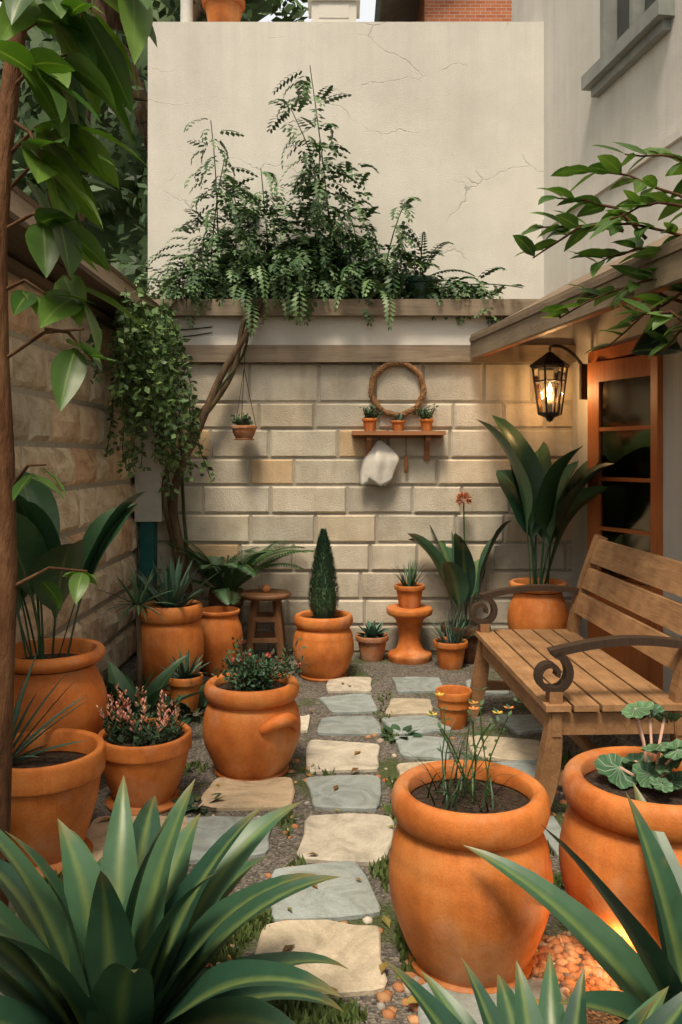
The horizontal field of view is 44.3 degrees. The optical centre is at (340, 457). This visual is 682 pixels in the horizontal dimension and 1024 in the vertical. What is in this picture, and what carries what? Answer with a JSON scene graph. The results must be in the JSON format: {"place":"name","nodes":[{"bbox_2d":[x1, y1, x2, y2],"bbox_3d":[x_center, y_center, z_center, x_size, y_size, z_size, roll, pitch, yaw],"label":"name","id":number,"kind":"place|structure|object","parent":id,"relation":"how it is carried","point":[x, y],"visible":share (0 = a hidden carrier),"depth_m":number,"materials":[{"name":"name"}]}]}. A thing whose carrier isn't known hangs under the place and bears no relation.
{"place":"outdoors","nodes":[
{"label":"outdoors","id":0,"kind":"place"},
{"bbox_2d":[0,0,375,21],"label":"sky","id":1,"kind":"structure","parent":0,"point":[367,7],"materials":[{"name":"white"}]},
{"bbox_2d":[308,0,359,21],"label":"chimney","id":2,"kind":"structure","parent":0,"point":[333,10],"depth_m":6.52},
{"bbox_2d":[0,653,669,1023],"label":"ground","id":3,"kind":"structure","parent":0,"point":[283,850],"depth_m":3.87,"materials":[{"name":"grey gravel"}]},
{"bbox_2d":[10,651,105,878],"bbox_3d":[-1.183,1.052,2.938,0.651,0.695,0.642,0,0,-30],"label":"potted yucca","id":4,"kind":"object","parent":3,"relation":"on","point":[57,773],"visible":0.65,"depth_m":2.80,"materials":[{"name":"ceramic"}]},
{"bbox_2d":[8,272,137,681],"bbox_3d":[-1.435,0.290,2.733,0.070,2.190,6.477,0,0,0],"label":"faced rock blocks","id":5,"kind":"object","parent":3,"relation":"on","point":[35,418],"visible":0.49,"depth_m":4.67,"materials":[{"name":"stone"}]},
{"bbox_2d":[7,182,169,331],"bbox_3d":[-1.765,-1.210,2.485,1.090,0.781,6.970,0,0,0],"label":"coping","id":6,"kind":"object","parent":5,"relation":"on","point":[112,283],"visible":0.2,"depth_m":4.02,"materials":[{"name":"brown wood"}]},
{"bbox_2d":[86,282,216,501],"bbox_3d":[-1.129,-0.351,5.218,0.672,1.251,1.518,0,0,0],"label":"hanging creeper","id":7,"kind":"object","parent":6,"relation":"hanging from","point":[141,348],"visible":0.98,"depth_m":4.98,"materials":[{"name":"green plant"}]},
{"bbox_2d":[170,326,211,336],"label":"cables","id":8,"kind":"object","parent":6,"relation":"attached to","point":[195,328],"visible":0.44,"depth_m":5.97,"materials":[{"name":"metal"}]},
{"bbox_2d":[0,0,156,907],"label":"magnolia tree","id":9,"kind":"object","parent":3,"relation":"on","point":[94,64],"visible":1,"depth_m":2.21,"materials":[{"name":"green plant"}]},
{"bbox_2d":[13,472,145,733],"bbox_3d":[-1.222,0.706,3.414,0.813,1.389,0.751,0,0,-10],"label":"potted bird of paradise","id":10,"kind":"object","parent":3,"relation":"on","point":[40,547],"visible":0.6,"depth_m":3.35,"materials":[{"name":"ceramic"}]},
{"bbox_2d":[93,567,172,693],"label":"yucca plant","id":11,"kind":"object","parent":3,"relation":"on","point":[136,599],"visible":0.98,"depth_m":4.44,"materials":[{"name":"green plant"}]},
{"bbox_2d":[96,684,191,815],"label":"potted heather","id":12,"kind":"object","parent":3,"relation":"on","point":[146,756],"visible":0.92,"depth_m":3.29,"materials":[{"name":"ceramic"}]},
{"bbox_2d":[135,362,165,625],"bbox_3d":[-1.345,0.350,5.910,0.190,2.100,0.140,0,0,0],"label":"drainpipe","id":13,"kind":"object","parent":3,"relation":"on","point":[149,514],"visible":0.33,"depth_m":5.84,"materials":[{"name":"grey metal"}]},
{"bbox_2d":[0,0,307,292],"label":"trees","id":14,"kind":"object","parent":3,"relation":"on","point":[121,236],"visible":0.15,"depth_m":12.24,"materials":[{"name":"green plant"}]},
{"bbox_2d":[106,655,203,725],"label":"hosta plant","id":15,"kind":"object","parent":3,"relation":"on","point":[155,687],"visible":0.31,"depth_m":4.09,"materials":[{"name":"green plant"}]},
{"bbox_2d":[0,775,347,1023],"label":"agave plant","id":16,"kind":"object","parent":3,"relation":"on","point":[135,924],"visible":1,"depth_m":1.90,"materials":[{"name":"green plant"}]},
{"bbox_2d":[127,555,221,695],"bbox_3d":[-1.034,0.995,5.037,0.542,0.811,0.496,0,0,39],"label":"potted agave","id":17,"kind":"object","parent":3,"relation":"on","point":[175,629],"visible":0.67,"depth_m":4.91,"materials":[{"name":"ceramic"}]},
{"bbox_2d":[154,683,208,723],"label":"ground cover plant","id":18,"kind":"object","parent":3,"relation":"on","point":[202,701],"visible":0.27,"depth_m":4.51,"materials":[{"name":"green plant"}]},
{"bbox_2d":[160,649,209,713],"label":"potted agave","id":19,"kind":"object","parent":3,"relation":"on","point":[185,680],"visible":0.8,"depth_m":4.57,"materials":[{"name":"ceramic"}]},
{"bbox_2d":[171,792,225,812],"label":"ground cover plant","id":20,"kind":"object","parent":3,"relation":"on","point":[193,795],"visible":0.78,"depth_m":3.38,"materials":[{"name":"green plant"}]},
{"bbox_2d":[199,606,242,677],"bbox_3d":[-0.785,1.190,5.400,0.302,0.420,0.302,0,0,-31],"label":"terracotta jar","id":21,"kind":"object","parent":3,"relation":"on","point":[221,626],"visible":0.69,"depth_m":5.28,"materials":[{"name":"ceramic"}]},
{"bbox_2d":[150,537,313,619],"bbox_3d":[-0.744,0.979,5.846,1.259,0.881,1.024,0,0,14],"label":"potted fern","id":22,"kind":"object","parent":3,"relation":"on","point":[227,590],"visible":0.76,"depth_m":5.72,"materials":[{"name":"green plant"}]},
{"bbox_2d":[202,637,309,780],"bbox_3d":[-0.396,1.104,3.737,0.439,0.593,0.522,0,0,-25],"label":"potted shrub","id":23,"kind":"object","parent":3,"relation":"on","point":[251,727],"visible":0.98,"depth_m":3.58,"materials":[{"name":"orange ceramic"}]},
{"bbox_2d":[241,584,291,663],"bbox_3d":[-0.516,1.141,5.769,0.350,0.524,0.350,0,0,0],"label":"wooden stool","id":24,"kind":"object","parent":3,"relation":"on","point":[266,592],"visible":0.99,"depth_m":5.67,"materials":[{"name":"brown wood"}]},
{"bbox_2d":[44,692,581,1023],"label":"moss","id":25,"kind":"object","parent":3,"relation":"on","point":[295,1011],"visible":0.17,"depth_m":2.40,"materials":[{"name":"green plant"}]},
{"bbox_2d":[97,682,543,1004],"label":"fallen leaves","id":26,"kind":"object","parent":3,"relation":"on","point":[384,965],"visible":0.37,"depth_m":2.51,"materials":[{"name":"brown plant"}]},
{"bbox_2d":[293,528,353,681],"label":"potted topiary","id":27,"kind":"object","parent":3,"relation":"on","point":[323,624],"visible":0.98,"depth_m":5.24,"materials":[{"name":"ceramic"}]},
{"bbox_2d":[86,677,566,1023],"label":"stone path","id":28,"kind":"structure","parent":3,"relation":"on","point":[344,846],"depth_m":3.18,"materials":[{"name":"beige stone"}]},
{"bbox_2d":[378,724,422,740],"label":"ground cover plant","id":29,"kind":"object","parent":28,"relation":"on","point":[390,730],"visible":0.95,"depth_m":4.22,"materials":[{"name":"green plant"}]},
{"bbox_2d":[134,65,524,599],"bbox_3d":[-0.267,-0.666,6.071,3.089,4.161,1.353,0,0,0],"label":"climbing vine","id":30,"kind":"object","parent":3,"relation":"on","point":[303,267],"visible":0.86,"depth_m":5.92,"materials":[{"name":"green plant"}]},
{"bbox_2d":[148,22,543,298],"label":"slab wall","id":31,"kind":"structure","parent":3,"relation":"on","point":[443,122],"depth_m":6.50,"materials":[{"name":"paint"}]},
{"bbox_2d":[180,0,192,21],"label":"vent pipe","id":32,"kind":"object","parent":31,"relation":"on","point":[186,10],"depth_m":6.58,"materials":[{"name":"white plastic"}]},
{"bbox_2d":[202,0,244,21],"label":"terracotta pot","id":33,"kind":"object","parent":31,"relation":"on","point":[224,10],"visible":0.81,"depth_m":6.53,"materials":[{"name":"ceramic"}]},
{"bbox_2d":[136,363,572,652],"bbox_3d":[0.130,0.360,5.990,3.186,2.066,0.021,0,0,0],"label":"stone blocks","id":34,"kind":"structure","parent":3,"relation":"on","point":[349,382],"depth_m":5.99,"materials":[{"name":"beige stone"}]},
{"bbox_2d":[351,404,445,486],"bbox_3d":[0.403,-0.085,5.905,0.655,0.590,0.179,0,0,0],"label":"wall shelf","id":35,"kind":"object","parent":34,"relation":"attached to","point":[380,462],"depth_m":5.89,"materials":[{"name":"brown wood"}]},
{"bbox_2d":[355,621,388,661],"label":"potted succulent","id":36,"kind":"object","parent":3,"relation":"on","point":[372,639],"visible":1,"depth_m":5.73,"materials":[{"name":"orange ceramic"}]},
{"bbox_2d":[387,560,432,664],"bbox_3d":[0.474,1.047,5.793,0.318,0.707,0.325,0,0,0],"label":"pedestal planter","id":37,"kind":"object","parent":3,"relation":"on","point":[404,613],"visible":1,"depth_m":5.71,"materials":[{"name":"ceramic"}]},
{"bbox_2d":[206,716,622,1023],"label":"pebbles","id":38,"kind":"object","parent":3,"relation":"on","point":[568,971],"visible":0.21,"depth_m":2.28,"materials":[{"name":"orange gravel"}]},
{"bbox_2d":[417,610,476,669],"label":"potted plant","id":39,"kind":"object","parent":3,"relation":"on","point":[450,649],"visible":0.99,"depth_m":5.51,"materials":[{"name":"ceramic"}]},
{"bbox_2d":[435,685,471,729],"bbox_3d":[0.587,1.309,4.363,0.191,0.198,0.191,0,0,19],"label":"terracotta pot","id":40,"kind":"object","parent":3,"relation":"on","point":[454,700],"visible":0.9,"depth_m":4.30,"materials":[{"name":"ceramic"}]},
{"bbox_2d":[407,492,510,663],"bbox_3d":[0.786,0.824,5.899,0.613,1.172,0.662,0,0,44],"label":"potted plant","id":41,"kind":"object","parent":3,"relation":"on","point":[461,572],"visible":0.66,"depth_m":5.72,"materials":[{"name":"plant"}]},
{"bbox_2d":[389,687,552,994],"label":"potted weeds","id":42,"kind":"object","parent":3,"relation":"on","point":[455,901],"visible":0.92,"depth_m":2.16,"materials":[{"name":"ceramic"}]},
{"bbox_2d":[386,952,681,1023],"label":"dracaena plant","id":43,"kind":"object","parent":3,"relation":"on","point":[444,1006],"visible":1,"depth_m":1.63,"materials":[{"name":"green plant"}]},
{"bbox_2d":[477,415,612,630],"bbox_3d":[1.415,0.553,5.591,0.868,1.695,0.860,0,0,28],"label":"potted banana plant","id":44,"kind":"object","parent":3,"relation":"on","point":[547,500],"visible":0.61,"depth_m":5.43,"materials":[{"name":"green plant"}]},
{"bbox_2d":[463,783,681,1020],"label":"dracaena plant","id":45,"kind":"object","parent":3,"relation":"on","point":[650,968],"visible":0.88,"depth_m":1.93,"materials":[{"name":"green plant"}]},
{"bbox_2d":[468,534,681,808],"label":"garden bench","id":46,"kind":"object","parent":3,"relation":"on","point":[552,678],"visible":0.98,"depth_m":3.63,"materials":[{"name":"brown wood"}]},
{"bbox_2d":[512,0,681,694],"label":"rendered wall","id":47,"kind":"structure","parent":3,"relation":"on","point":[638,103],"depth_m":5.51,"materials":[{"name":"beige paint"}]},
{"bbox_2d":[152,299,575,362],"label":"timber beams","id":48,"kind":"structure","parent":47,"relation":"attached to","point":[371,353],"depth_m":5.93,"materials":[{"name":"brown wood"}]},
{"bbox_2d":[230,354,256,439],"bbox_3d":[-0.680,-0.430,5.840,0.189,0.621,0.180,0,0,0],"label":"hanging planter","id":49,"kind":"object","parent":48,"relation":"hanging from","point":[243,429],"visible":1,"depth_m":5.80,"materials":[{"name":"ceramic"}]},
{"bbox_2d":[150,317,572,344],"bbox_3d":[0.140,-0.900,6.140,3.220,0.240,0.320,0,0,0],"label":"render band","id":50,"kind":"object","parent":48,"relation":"attached to","point":[358,331],"visible":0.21,"depth_m":5.98,"materials":[{"name":"paint"}]},
{"bbox_2d":[368,362,426,417],"bbox_3d":[0.401,-0.484,5.950,0.419,0.416,0.047,0,0,0],"label":"twig wreath","id":51,"kind":"object","parent":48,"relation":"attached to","point":[411,368],"visible":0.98,"depth_m":5.94,"materials":[{"name":"wicker"}]},
{"bbox_2d":[388,232,475,298],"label":"potted plant","id":52,"kind":"object","parent":48,"relation":"on","point":[417,283],"visible":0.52,"depth_m":6.01,"materials":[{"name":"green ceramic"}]},
{"bbox_2d":[530,344,586,421],"bbox_3d":[1.504,-0.497,5.635,0.466,0.524,0.234,0,0,0],"label":"wall lantern","id":53,"kind":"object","parent":47,"relation":"attached to","point":[549,360],"depth_m":5.63,"materials":[{"name":"metal"}]},
{"bbox_2d":[469,228,681,358],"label":"porch roof","id":54,"kind":"structure","parent":47,"relation":"attached to","point":[527,322],"depth_m":4.29,"materials":[{"name":"brown wood"}]},
{"bbox_2d":[483,281,681,355],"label":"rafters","id":55,"kind":"object","parent":47,"relation":"attached to","point":[586,318],"visible":0.17,"depth_m":4.41,"materials":[{"name":"brown wood"}]},
{"bbox_2d":[587,339,662,690],"bbox_3d":[1.875,0.352,5.242,0.394,2.115,0.890,0,0,-9],"label":"door","id":56,"kind":"structure","parent":47,"relation":"in","point":[637,401],"depth_m":5.21,"materials":[{"name":"brown wood"}]},
{"bbox_2d":[581,0,674,97],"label":"window","id":57,"kind":"structure","parent":47,"relation":"attached to","point":[632,32],"depth_m":5.16,"materials":[{"name":"paint"}]},
{"bbox_2d":[581,0,674,97],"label":"window frame","id":58,"kind":"structure","parent":57,"relation":"in","point":[647,27],"depth_m":5.13,"materials":[{"name":"paint"}]},
{"bbox_2d":[618,0,655,38],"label":"window glass","id":59,"kind":"structure","parent":57,"relation":"in","point":[623,5],"depth_m":5.41,"materials":[{"name":"grey glass"}]},
{"bbox_2d":[631,292,681,354],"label":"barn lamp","id":60,"kind":"object","parent":47,"relation":"attached to","point":[645,340],"visible":0.41,"depth_m":4.42,"materials":[{"name":"metal"}]},
{"bbox_2d":[559,700,681,959],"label":"potted begonia","id":61,"kind":"object","parent":3,"relation":"on","point":[599,836],"visible":0.73,"depth_m":2.28,"materials":[{"name":"ceramic"}]},
{"bbox_2d":[374,0,511,21],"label":"brick house","id":62,"kind":"structure","parent":0,"point":[443,10],"depth_m":9.00,"materials":[{"name":"brick"}]},
{"bbox_2d":[513,142,681,358],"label":"branch","id":63,"kind":"object","parent":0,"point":[612,219],"visible":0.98,"depth_m":3.45,"materials":[{"name":"green plant"}]}
]}

